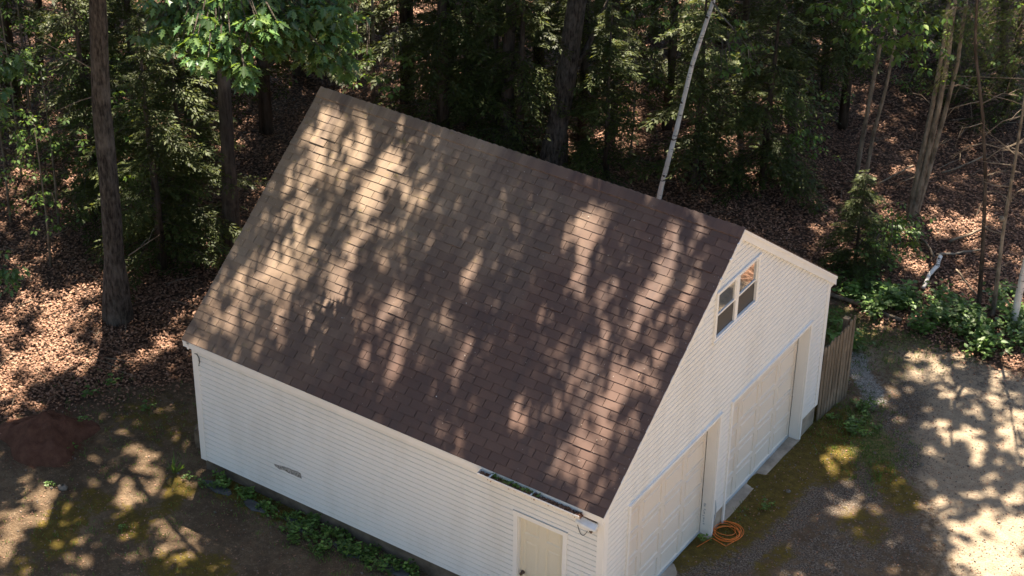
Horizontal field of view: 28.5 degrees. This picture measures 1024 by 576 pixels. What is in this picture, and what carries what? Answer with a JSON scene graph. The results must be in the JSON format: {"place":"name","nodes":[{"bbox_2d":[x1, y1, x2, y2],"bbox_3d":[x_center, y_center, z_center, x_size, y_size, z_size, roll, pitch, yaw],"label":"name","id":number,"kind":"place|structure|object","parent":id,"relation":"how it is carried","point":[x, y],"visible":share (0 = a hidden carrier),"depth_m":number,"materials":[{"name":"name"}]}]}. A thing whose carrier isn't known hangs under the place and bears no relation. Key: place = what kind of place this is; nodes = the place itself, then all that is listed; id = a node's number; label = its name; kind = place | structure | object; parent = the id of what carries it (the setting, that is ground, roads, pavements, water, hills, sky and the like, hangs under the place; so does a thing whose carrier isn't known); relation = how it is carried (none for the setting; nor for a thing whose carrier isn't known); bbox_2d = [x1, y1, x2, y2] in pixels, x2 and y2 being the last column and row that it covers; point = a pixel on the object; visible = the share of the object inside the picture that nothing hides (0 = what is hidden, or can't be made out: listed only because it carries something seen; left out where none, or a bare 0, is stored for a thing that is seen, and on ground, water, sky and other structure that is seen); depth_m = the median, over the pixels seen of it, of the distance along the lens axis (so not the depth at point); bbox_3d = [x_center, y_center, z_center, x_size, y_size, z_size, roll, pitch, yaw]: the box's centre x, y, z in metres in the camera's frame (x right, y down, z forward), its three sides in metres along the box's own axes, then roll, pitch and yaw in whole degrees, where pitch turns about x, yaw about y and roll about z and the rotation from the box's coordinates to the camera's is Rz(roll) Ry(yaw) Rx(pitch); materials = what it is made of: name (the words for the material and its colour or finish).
{"place":"outdoors","nodes":[
{"label":"outdoors","id":0,"kind":"place"},
{"bbox_2d":[0,0,1023,575],"bbox_3d":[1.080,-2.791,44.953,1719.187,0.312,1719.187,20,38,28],"label":"ground","id":1,"kind":"structure","parent":0,"point":[262,554],"depth_m":36.76,"materials":[{"name":"soil"}]},
{"bbox_2d":[0,22,24,142],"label":"hemlock tree","id":2,"kind":"object","parent":1,"relation":"on","point":[2,45],"visible":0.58,"depth_m":43.68,"materials":[{"name":"green plant"}]},
{"bbox_2d":[0,39,33,297],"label":"oak tree","id":3,"kind":"object","parent":1,"relation":"on","point":[13,69],"visible":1,"depth_m":34.05,"materials":[{"name":"green plant"}]},
{"bbox_2d":[0,47,70,224],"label":"young tree","id":4,"kind":"object","parent":1,"relation":"on","point":[21,143],"visible":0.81,"depth_m":41.29,"materials":[{"name":"green plant"}]},
{"bbox_2d":[0,0,76,128],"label":"young tree","id":5,"kind":"object","parent":1,"relation":"on","point":[25,68],"visible":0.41,"depth_m":44.65,"materials":[{"name":"green plant"}]},
{"bbox_2d":[35,0,43,80],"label":"pine tree","id":6,"kind":"object","parent":1,"relation":"on","point":[38,3],"visible":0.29,"depth_m":47.41,"materials":[{"name":"brown plant"}]},
{"bbox_2d":[0,7,85,176],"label":"young tree","id":7,"kind":"object","parent":1,"relation":"on","point":[22,21],"visible":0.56,"depth_m":42.40,"materials":[{"name":"green plant"}]},
{"bbox_2d":[0,114,95,266],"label":"young tree","id":8,"kind":"object","parent":1,"relation":"on","point":[43,198],"visible":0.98,"depth_m":40.13,"materials":[{"name":"green plant"}]},
{"bbox_2d":[0,411,100,467],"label":"dirt mound","id":9,"kind":"object","parent":1,"relation":"on","point":[46,438],"visible":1,"depth_m":35.66,"materials":[{"name":"brown soil"}]},
{"bbox_2d":[0,0,119,126],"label":"hemlock tree","id":10,"kind":"object","parent":1,"relation":"on","point":[34,12],"visible":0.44,"depth_m":45.80,"materials":[{"name":"green plant"}]},
{"bbox_2d":[0,64,124,224],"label":"young tree","id":11,"kind":"object","parent":1,"relation":"on","point":[51,145],"visible":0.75,"depth_m":41.08,"materials":[{"name":"green plant"}]},
{"bbox_2d":[1,3,128,175],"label":"young tree","id":12,"kind":"object","parent":1,"relation":"on","point":[57,37],"visible":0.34,"depth_m":42.48,"materials":[{"name":"green plant"}]},
{"bbox_2d":[10,0,181,265],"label":"hemlock tree","id":13,"kind":"object","parent":1,"relation":"on","point":[84,189],"visible":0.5,"depth_m":41.03,"materials":[{"name":"green plant"}]},
{"bbox_2d":[33,0,174,67],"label":"hemlock tree","id":14,"kind":"object","parent":1,"relation":"on","point":[119,8],"visible":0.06,"depth_m":48.10,"materials":[{"name":"green plant"}]},
{"bbox_2d":[58,0,217,183],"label":"hemlock tree","id":15,"kind":"object","parent":1,"relation":"on","point":[127,10],"visible":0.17,"depth_m":42.10,"materials":[{"name":"green plant"}]},
{"bbox_2d":[87,89,204,218],"bbox_3d":[-7.172,-2.636,41.616,1.751,3.269,3.262,20,38,28],"label":"young tree","id":16,"kind":"object","parent":1,"relation":"on","point":[124,178],"visible":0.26,"depth_m":40.95,"materials":[{"name":"green plant"}]},
{"bbox_2d":[74,13,247,303],"bbox_3d":[-7.085,-2.588,39.705,4.362,6.306,3.850,8,33,11],"label":"hemlock tree","id":17,"kind":"object","parent":1,"relation":"on","point":[142,84],"visible":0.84,"depth_m":39.72,"materials":[{"name":"green plant"}]},
{"bbox_2d":[115,40,218,132],"bbox_3d":[-7.212,-3.751,43.290,2.457,3.602,2.358,-14,36,-22],"label":"young tree","id":18,"kind":"object","parent":1,"relation":"on","point":[189,55],"visible":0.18,"depth_m":42.29,"materials":[{"name":"green plant"}]},
{"bbox_2d":[122,20,268,277],"bbox_3d":[-6.677,-2.712,40.244,3.116,5.789,3.397,6,33,8],"label":"hemlock tree","id":19,"kind":"object","parent":1,"relation":"on","point":[191,98],"visible":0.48,"depth_m":40.37,"materials":[{"name":"green plant"}]},
{"bbox_2d":[27,0,374,326],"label":"oak tree","id":20,"kind":"object","parent":1,"relation":"on","point":[214,26],"visible":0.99,"depth_m":31.85,"materials":[{"name":"green plant"}]},
{"bbox_2d":[126,0,286,157],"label":"hemlock tree","id":21,"kind":"object","parent":1,"relation":"on","point":[179,73],"visible":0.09,"depth_m":43.71,"materials":[{"name":"green plant"}]},
{"bbox_2d":[204,480,231,495],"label":"edging slab","id":22,"kind":"structure","parent":1,"relation":"on","point":[219,490],"depth_m":34.84,"materials":[{"name":"stone"}]},
{"bbox_2d":[213,0,240,254],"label":"oak tree","id":23,"kind":"object","parent":1,"relation":"on","point":[230,209],"visible":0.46,"depth_m":40.17,"materials":[{"name":"brown plant"}]},
{"bbox_2d":[244,499,267,513],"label":"edging slab","id":24,"kind":"structure","parent":1,"relation":"on","point":[250,504],"depth_m":34.47,"materials":[{"name":"stone"}]},
{"bbox_2d":[158,0,373,135],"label":"deciduous tree","id":25,"kind":"object","parent":1,"relation":"on","point":[263,100],"visible":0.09,"depth_m":45.01,"materials":[{"name":"green plant"}]},
{"bbox_2d":[245,0,370,99],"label":"hemlock tree","id":26,"kind":"object","parent":1,"relation":"on","point":[303,73],"visible":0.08,"depth_m":46.86,"materials":[{"name":"green plant"}]},
{"bbox_2d":[307,531,333,550],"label":"weed","id":27,"kind":"object","parent":1,"relation":"on","point":[324,546],"visible":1,"depth_m":33.51,"materials":[{"name":"green plant"}]},
{"bbox_2d":[333,541,362,558],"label":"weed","id":28,"kind":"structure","parent":1,"relation":"on","point":[336,545],"depth_m":33.52,"materials":[{"name":"plant"}]},
{"bbox_2d":[342,541,366,556],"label":"weed","id":29,"kind":"object","parent":1,"relation":"on","point":[356,547],"visible":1,"depth_m":33.42,"materials":[{"name":"green plant"}]},
{"bbox_2d":[333,0,423,103],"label":"maple sapling","id":30,"kind":"object","parent":1,"relation":"on","point":[386,81],"visible":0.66,"depth_m":42.07,"materials":[{"name":"green plant"}]},
{"bbox_2d":[366,558,390,574],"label":"weed","id":31,"kind":"object","parent":1,"relation":"on","point":[383,564],"visible":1,"depth_m":33.10,"materials":[{"name":"green plant"}]},
{"bbox_2d":[380,563,409,575],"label":"edging slab","id":32,"kind":"structure","parent":1,"relation":"on","point":[402,572],"depth_m":33.15,"materials":[{"name":"stone"}]},
{"bbox_2d":[338,0,458,103],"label":"hemlock tree","id":33,"kind":"object","parent":1,"relation":"on","point":[384,15],"visible":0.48,"depth_m":45.79,"materials":[{"name":"green plant"}]},
{"bbox_2d":[407,0,414,97],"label":"pine tree","id":34,"kind":"object","parent":1,"relation":"on","point":[409,13],"visible":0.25,"depth_m":46.26,"materials":[{"name":"brown plant"}]},
{"bbox_2d":[337,0,545,140],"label":"hemlock tree","id":35,"kind":"object","parent":1,"relation":"on","point":[440,79],"visible":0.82,"depth_m":43.50,"materials":[{"name":"green plant"}]},
{"bbox_2d":[372,0,550,145],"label":"hemlock tree","id":36,"kind":"object","parent":1,"relation":"on","point":[465,67],"visible":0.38,"depth_m":45.05,"materials":[{"name":"green plant"}]},
{"bbox_2d":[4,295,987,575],"bbox_3d":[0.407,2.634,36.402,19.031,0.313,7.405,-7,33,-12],"label":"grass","id":37,"kind":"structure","parent":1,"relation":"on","point":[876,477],"depth_m":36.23,"materials":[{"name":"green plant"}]},
{"bbox_2d":[181,86,837,575],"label":"garage","id":38,"kind":"structure","parent":1,"relation":"on","point":[357,394],"depth_m":32.50,"materials":[{"name":"plastic"}]},
{"bbox_2d":[512,509,567,575],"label":"entry door","id":39,"kind":"structure","parent":38,"relation":"in","point":[539,547],"depth_m":31.36,"materials":[{"name":"beige paint"}]},
{"bbox_2d":[575,517,598,535],"bbox_3d":[1.130,3.622,30.376,0.388,0.417,0.177,20,38,28],"label":"flood light","id":40,"kind":"object","parent":38,"relation":"attached to","point":[590,524],"visible":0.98,"depth_m":30.26,"materials":[{"name":"white metal"}]},
{"bbox_2d":[625,412,723,575],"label":"garage door","id":41,"kind":"structure","parent":38,"relation":"in","point":[664,519],"depth_m":32.94,"materials":[{"name":"paint"}]},
{"bbox_2d":[712,253,762,344],"bbox_3d":[3.536,0.146,31.829,0.117,0.947,1.469,20,38,28],"label":"window","id":42,"kind":"structure","parent":38,"relation":"in","point":[739,295],"depth_m":31.85,"materials":[{"name":"white glass"}]},
{"bbox_2d":[721,320,813,522],"bbox_3d":[4.326,2.260,34.851,0.284,2.601,2.957,20,38,28],"label":"garage door","id":43,"kind":"structure","parent":38,"relation":"in","point":[760,414],"depth_m":35.24,"materials":[{"name":"paint"}]},
{"bbox_2d":[0,0,1023,433],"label":"leaf litter","id":44,"kind":"object","parent":1,"relation":"on","point":[94,314],"visible":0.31,"depth_m":42.51,"materials":[{"name":"brown plant"}]},
{"bbox_2d":[870,235,899,272],"bbox_3d":[7.694,-0.644,41.293,0.609,0.387,1.284,19,37,26],"label":"weed","id":45,"kind":"object","parent":44,"relation":"on","point":[889,265],"visible":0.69,"depth_m":41.18,"materials":[{"name":"green plant"}]},
{"bbox_2d":[1005,319,1023,345],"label":"weed","id":46,"kind":"object","parent":44,"relation":"on","point":[1017,331],"visible":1,"depth_m":39.07,"materials":[{"name":"green plant"}]},
{"bbox_2d":[0,302,1023,575],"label":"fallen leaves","id":47,"kind":"object","parent":1,"relation":"on","point":[684,566],"visible":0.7,"depth_m":34.58,"materials":[{"name":"brown plant"}]},
{"bbox_2d":[0,2,1023,403],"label":"twigs","id":48,"kind":"object","parent":1,"relation":"on","point":[534,150],"visible":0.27,"depth_m":42.98,"materials":[{"name":"brown wood"}]},
{"bbox_2d":[1,306,1023,575],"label":"pebbles","id":49,"kind":"object","parent":1,"relation":"on","point":[791,486],"visible":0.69,"depth_m":35.03,"materials":[{"name":"stone"}]},
{"bbox_2d":[434,0,594,161],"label":"hemlock tree","id":50,"kind":"object","parent":1,"relation":"on","point":[519,103],"visible":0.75,"depth_m":43.63,"materials":[{"name":"green plant"}]},
{"bbox_2d":[460,0,594,77],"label":"hemlock tree","id":51,"kind":"object","parent":1,"relation":"on","point":[548,51],"visible":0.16,"depth_m":46.48,"materials":[{"name":"green plant"}]},
{"bbox_2d":[478,0,622,80],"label":"hemlock tree","id":52,"kind":"object","parent":1,"relation":"on","point":[539,53],"visible":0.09,"depth_m":46.79,"materials":[{"name":"green plant"}]},
{"bbox_2d":[540,0,608,167],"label":"pine tree","id":53,"kind":"object","parent":1,"relation":"on","point":[565,82],"visible":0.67,"depth_m":43.34,"materials":[{"name":"brown plant"}]},
{"bbox_2d":[525,0,660,140],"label":"hemlock tree","id":54,"kind":"object","parent":1,"relation":"on","point":[583,71],"visible":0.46,"depth_m":44.17,"materials":[{"name":"green plant"}]},
{"bbox_2d":[556,3,661,187],"bbox_3d":[2.150,-3.831,43.043,2.671,4.674,2.913,-3,33,-6],"label":"hemlock tree","id":55,"kind":"object","parent":1,"relation":"on","point":[607,118],"visible":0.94,"depth_m":43.25,"materials":[{"name":"green plant"}]},
{"bbox_2d":[610,0,619,128],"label":"pine tree","id":56,"kind":"object","parent":1,"relation":"on","point":[615,8],"visible":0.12,"depth_m":44.94,"materials":[{"name":"brown plant"}]},
{"bbox_2d":[545,0,689,68],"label":"hemlock tree","id":57,"kind":"object","parent":1,"relation":"on","point":[632,19],"visible":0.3,"depth_m":48.62,"materials":[{"name":"green plant"}]},
{"bbox_2d":[597,38,677,156],"bbox_3d":[2.670,-4.040,44.627,2.105,2.802,1.481,-20,38,-29],"label":"young tree","id":58,"kind":"object","parent":1,"relation":"on","point":[621,108],"visible":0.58,"depth_m":44.27,"materials":[{"name":"green plant"}]},
{"bbox_2d":[606,0,754,129],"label":"hemlock tree","id":59,"kind":"object","parent":1,"relation":"on","point":[671,71],"visible":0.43,"depth_m":44.80,"materials":[{"name":"green plant"}]},
{"bbox_2d":[628,0,762,198],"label":"hemlock tree","id":60,"kind":"object","parent":1,"relation":"on","point":[698,87],"visible":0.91,"depth_m":42.71,"materials":[{"name":"green plant"}]},
{"bbox_2d":[623,0,773,199],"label":"birch tree","id":61,"kind":"object","parent":1,"relation":"on","point":[721,60],"visible":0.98,"depth_m":40.44,"materials":[{"name":"white plant"}]},
{"bbox_2d":[641,0,784,60],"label":"hemlock tree","id":62,"kind":"object","parent":1,"relation":"on","point":[723,23],"visible":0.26,"depth_m":48.99,"materials":[{"name":"green plant"}]},
{"bbox_2d":[697,521,743,546],"bbox_3d":[3.553,4.213,34.120,0.554,0.090,0.924,20,38,28],"label":"extension cord","id":63,"kind":"object","parent":1,"relation":"on","point":[734,538],"visible":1,"depth_m":34.15,"materials":[{"name":"orange rubber"}]},
{"bbox_2d":[740,0,749,100],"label":"pine tree","id":64,"kind":"object","parent":1,"relation":"on","point":[745,4],"visible":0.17,"depth_m":46.34,"materials":[{"name":"brown plant"}]},
{"bbox_2d":[702,0,836,217],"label":"hemlock tree","id":65,"kind":"object","parent":1,"relation":"on","point":[751,121],"visible":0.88,"depth_m":42.94,"materials":[{"name":"green plant"}]},
{"bbox_2d":[715,0,871,124],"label":"hemlock tree","id":66,"kind":"object","parent":1,"relation":"on","point":[799,11],"visible":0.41,"depth_m":45.66,"materials":[{"name":"green plant"}]},
{"bbox_2d":[770,80,854,161],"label":"young tree","id":67,"kind":"object","parent":1,"relation":"on","point":[804,133],"visible":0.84,"depth_m":43.57,"materials":[{"name":"green plant"}]},
{"bbox_2d":[816,315,855,420],"bbox_3d":[5.908,1.492,36.896,0.192,1.920,1.050,20,38,28],"label":"fence","id":68,"kind":"object","parent":1,"relation":"on","point":[836,364],"visible":1,"depth_m":36.84,"materials":[{"name":"brown wood"}]},
{"bbox_2d":[779,0,913,129],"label":"hemlock tree","id":69,"kind":"object","parent":1,"relation":"on","point":[846,58],"visible":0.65,"depth_m":45.03,"materials":[{"name":"green plant"}]},
{"bbox_2d":[832,271,863,297],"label":"weed","id":70,"kind":"object","parent":1,"relation":"on","point":[846,292],"visible":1,"depth_m":40.48,"materials":[{"name":"green plant"}]},
{"bbox_2d":[826,319,876,350],"bbox_3d":[6.475,0.913,38.901,0.666,0.423,1.405,-12,35,-19],"label":"weed","id":71,"kind":"object","parent":1,"relation":"on","point":[833,336],"visible":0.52,"depth_m":38.87,"materials":[{"name":"green plant"}]},
{"bbox_2d":[816,169,903,294],"bbox_3d":[7.018,-1.203,40.782,1.622,2.591,1.964,29,42,36],"label":"hemlock tree","id":72,"kind":"object","parent":1,"relation":"on","point":[848,231],"visible":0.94,"depth_m":40.77,"materials":[{"name":"green plant"}]},
{"bbox_2d":[844,278,877,296],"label":"weed","id":73,"kind":"object","parent":1,"relation":"on","point":[847,288],"visible":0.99,"depth_m":40.50,"materials":[{"name":"green plant"}]},
{"bbox_2d":[830,292,901,321],"bbox_3d":[7.074,0.375,40.187,1.633,0.173,0.178,23,39,31],"label":"edging log","id":74,"kind":"object","parent":1,"relation":"on","point":[844,298],"visible":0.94,"depth_m":40.37,"materials":[{"name":"brown wood"}]},
{"bbox_2d":[850,294,888,313],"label":"weed","id":75,"kind":"object","parent":1,"relation":"on","point":[870,298],"visible":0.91,"depth_m":40.09,"materials":[{"name":"green plant"}]},
{"bbox_2d":[859,291,888,319],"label":"weed","id":76,"kind":"object","parent":1,"relation":"on","point":[872,313],"visible":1,"depth_m":39.84,"materials":[{"name":"green plant"}]},
{"bbox_2d":[805,0,952,185],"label":"maple sapling","id":77,"kind":"object","parent":1,"relation":"on","point":[881,18],"visible":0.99,"depth_m":38.48,"materials":[{"name":"green plant"}]},
{"bbox_2d":[852,196,936,266],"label":"young tree","id":78,"kind":"object","parent":1,"relation":"on","point":[914,243],"visible":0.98,"depth_m":40.79,"materials":[{"name":"green plant"}]},
{"bbox_2d":[878,280,919,310],"bbox_3d":[7.730,0.107,40.219,1.429,0.430,0.678,-25,41,-34],"label":"weed","id":79,"kind":"object","parent":1,"relation":"on","point":[897,291],"visible":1,"depth_m":40.15,"materials":[{"name":"green plant"}]},
{"bbox_2d":[887,286,916,309],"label":"weed","id":80,"kind":"object","parent":1,"relation":"on","point":[901,296],"visible":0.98,"depth_m":40.13,"materials":[{"name":"green plant"}]},
{"bbox_2d":[862,12,954,188],"bbox_3d":[7.955,-11.382,37.423,3.625,23.478,6.250,20,38,28],"label":"maple sapling","id":81,"kind":"object","parent":1,"relation":"on","point":[919,44],"visible":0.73,"depth_m":39.67,"materials":[{"name":"green plant"}]},
{"bbox_2d":[891,293,931,312],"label":"weed","id":82,"kind":"object","parent":1,"relation":"on","point":[914,305],"visible":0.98,"depth_m":39.98,"materials":[{"name":"green plant"}]},
{"bbox_2d":[891,220,938,240],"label":"weed","id":83,"kind":"object","parent":1,"relation":"on","point":[917,232],"visible":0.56,"depth_m":42.18,"materials":[{"name":"green plant"}]},
{"bbox_2d":[907,296,952,329],"bbox_3d":[8.217,0.533,39.507,1.252,0.377,0.594,-15,36,-23],"label":"weed","id":84,"kind":"object","parent":1,"relation":"on","point":[931,311],"visible":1,"depth_m":39.50,"materials":[{"name":"green plant"}]},
{"bbox_2d":[921,255,942,289],"bbox_3d":[8.632,-0.325,41.278,0.152,0.244,1.106,16,36,23],"label":"birch log","id":85,"kind":"object","parent":1,"relation":"on","point":[934,268],"visible":0.95,"depth_m":41.23,"materials":[{"name":"white wood"}]},
{"bbox_2d":[860,0,1012,99],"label":"hemlock tree","id":86,"kind":"object","parent":1,"relation":"on","point":[968,24],"visible":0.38,"depth_m":47.95,"materials":[{"name":"green plant"}]},
{"bbox_2d":[913,294,960,313],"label":"weed","id":87,"kind":"object","parent":1,"relation":"on","point":[940,307],"visible":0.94,"depth_m":40.01,"materials":[{"name":"green plant"}]},
{"bbox_2d":[893,0,982,217],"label":"maple tree","id":88,"kind":"object","parent":1,"relation":"on","point":[925,163],"visible":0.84,"depth_m":42.03,"materials":[{"name":"brown plant"}]},
{"bbox_2d":[922,275,962,307],"bbox_3d":[8.672,0.112,40.301,0.558,0.354,1.177,-14,36,-22],"label":"weed","id":89,"kind":"object","parent":1,"relation":"on","point":[937,292],"visible":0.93,"depth_m":40.35,"materials":[{"name":"green plant"}]},
{"bbox_2d":[890,0,1023,132],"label":"young tree","id":90,"kind":"object","parent":1,"relation":"on","point":[937,57],"visible":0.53,"depth_m":45.32,"materials":[{"name":"green plant"}]},
{"bbox_2d":[945,290,979,318],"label":"weed","id":91,"kind":"object","parent":1,"relation":"on","point":[963,300],"visible":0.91,"depth_m":39.88,"materials":[{"name":"green plant"}]},
{"bbox_2d":[951,298,979,319],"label":"weed","id":92,"kind":"object","parent":1,"relation":"on","point":[961,306],"visible":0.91,"depth_m":39.77,"materials":[{"name":"green plant"}]},
{"bbox_2d":[917,0,1023,124],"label":"tree","id":93,"kind":"object","parent":1,"relation":"on","point":[1012,17],"visible":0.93,"depth_m":39.99,"materials":[{"name":"green plant"}]},
{"bbox_2d":[958,303,985,340],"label":"weed","id":94,"kind":"object","parent":1,"relation":"on","point":[970,326],"visible":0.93,"depth_m":39.24,"materials":[{"name":"green plant"}]},
{"bbox_2d":[948,303,1006,335],"bbox_3d":[9.133,0.643,39.359,0.628,0.398,1.323,-23,40,-32],"label":"weed","id":95,"kind":"object","parent":1,"relation":"on","point":[971,314],"visible":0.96,"depth_m":39.37,"materials":[{"name":"green plant"}]},
{"bbox_2d":[935,0,1023,133],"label":"hemlock tree","id":96,"kind":"object","parent":1,"relation":"on","point":[1004,86],"visible":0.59,"depth_m":46.54,"materials":[{"name":"green plant"}]},
{"bbox_2d":[962,322,1003,359],"bbox_3d":[9.086,1.069,38.759,1.266,0.382,0.601,-24,40,-33],"label":"weed","id":97,"kind":"object","parent":1,"relation":"on","point":[977,343],"visible":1,"depth_m":38.72,"materials":[{"name":"green plant"}]},
{"bbox_2d":[956,315,1012,356],"bbox_3d":[9.163,0.949,38.897,0.659,0.418,1.390,-16,36,-24],"label":"weed","id":98,"kind":"object","parent":1,"relation":"on","point":[991,339],"visible":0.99,"depth_m":38.90,"materials":[{"name":"green plant"}]},
{"bbox_2d":[949,0,1023,309],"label":"young tree","id":99,"kind":"object","parent":1,"relation":"on","point":[981,266],"visible":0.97,"depth_m":38.09,"materials":[{"name":"brown plant"}]},
{"bbox_2d":[970,96,1023,315],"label":"young tree","id":100,"kind":"object","parent":1,"relation":"on","point":[998,271],"visible":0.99,"depth_m":38.52,"materials":[{"name":"brown plant"}]},
{"bbox_2d":[982,281,1023,324],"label":"weed","id":101,"kind":"object","parent":1,"relation":"on","point":[1000,305],"visible":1,"depth_m":39.77,"materials":[{"name":"green plant"}]},
{"bbox_2d":[998,0,1008,79],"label":"pine tree","id":102,"kind":"object","parent":1,"relation":"on","point":[1006,38],"visible":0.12,"depth_m":48.10,"materials":[{"name":"brown plant"}]},
{"bbox_2d":[992,253,1023,320],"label":"young tree","id":103,"kind":"object","parent":1,"relation":"on","point":[1018,297],"visible":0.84,"depth_m":39.27,"materials":[{"name":"grey plant"}]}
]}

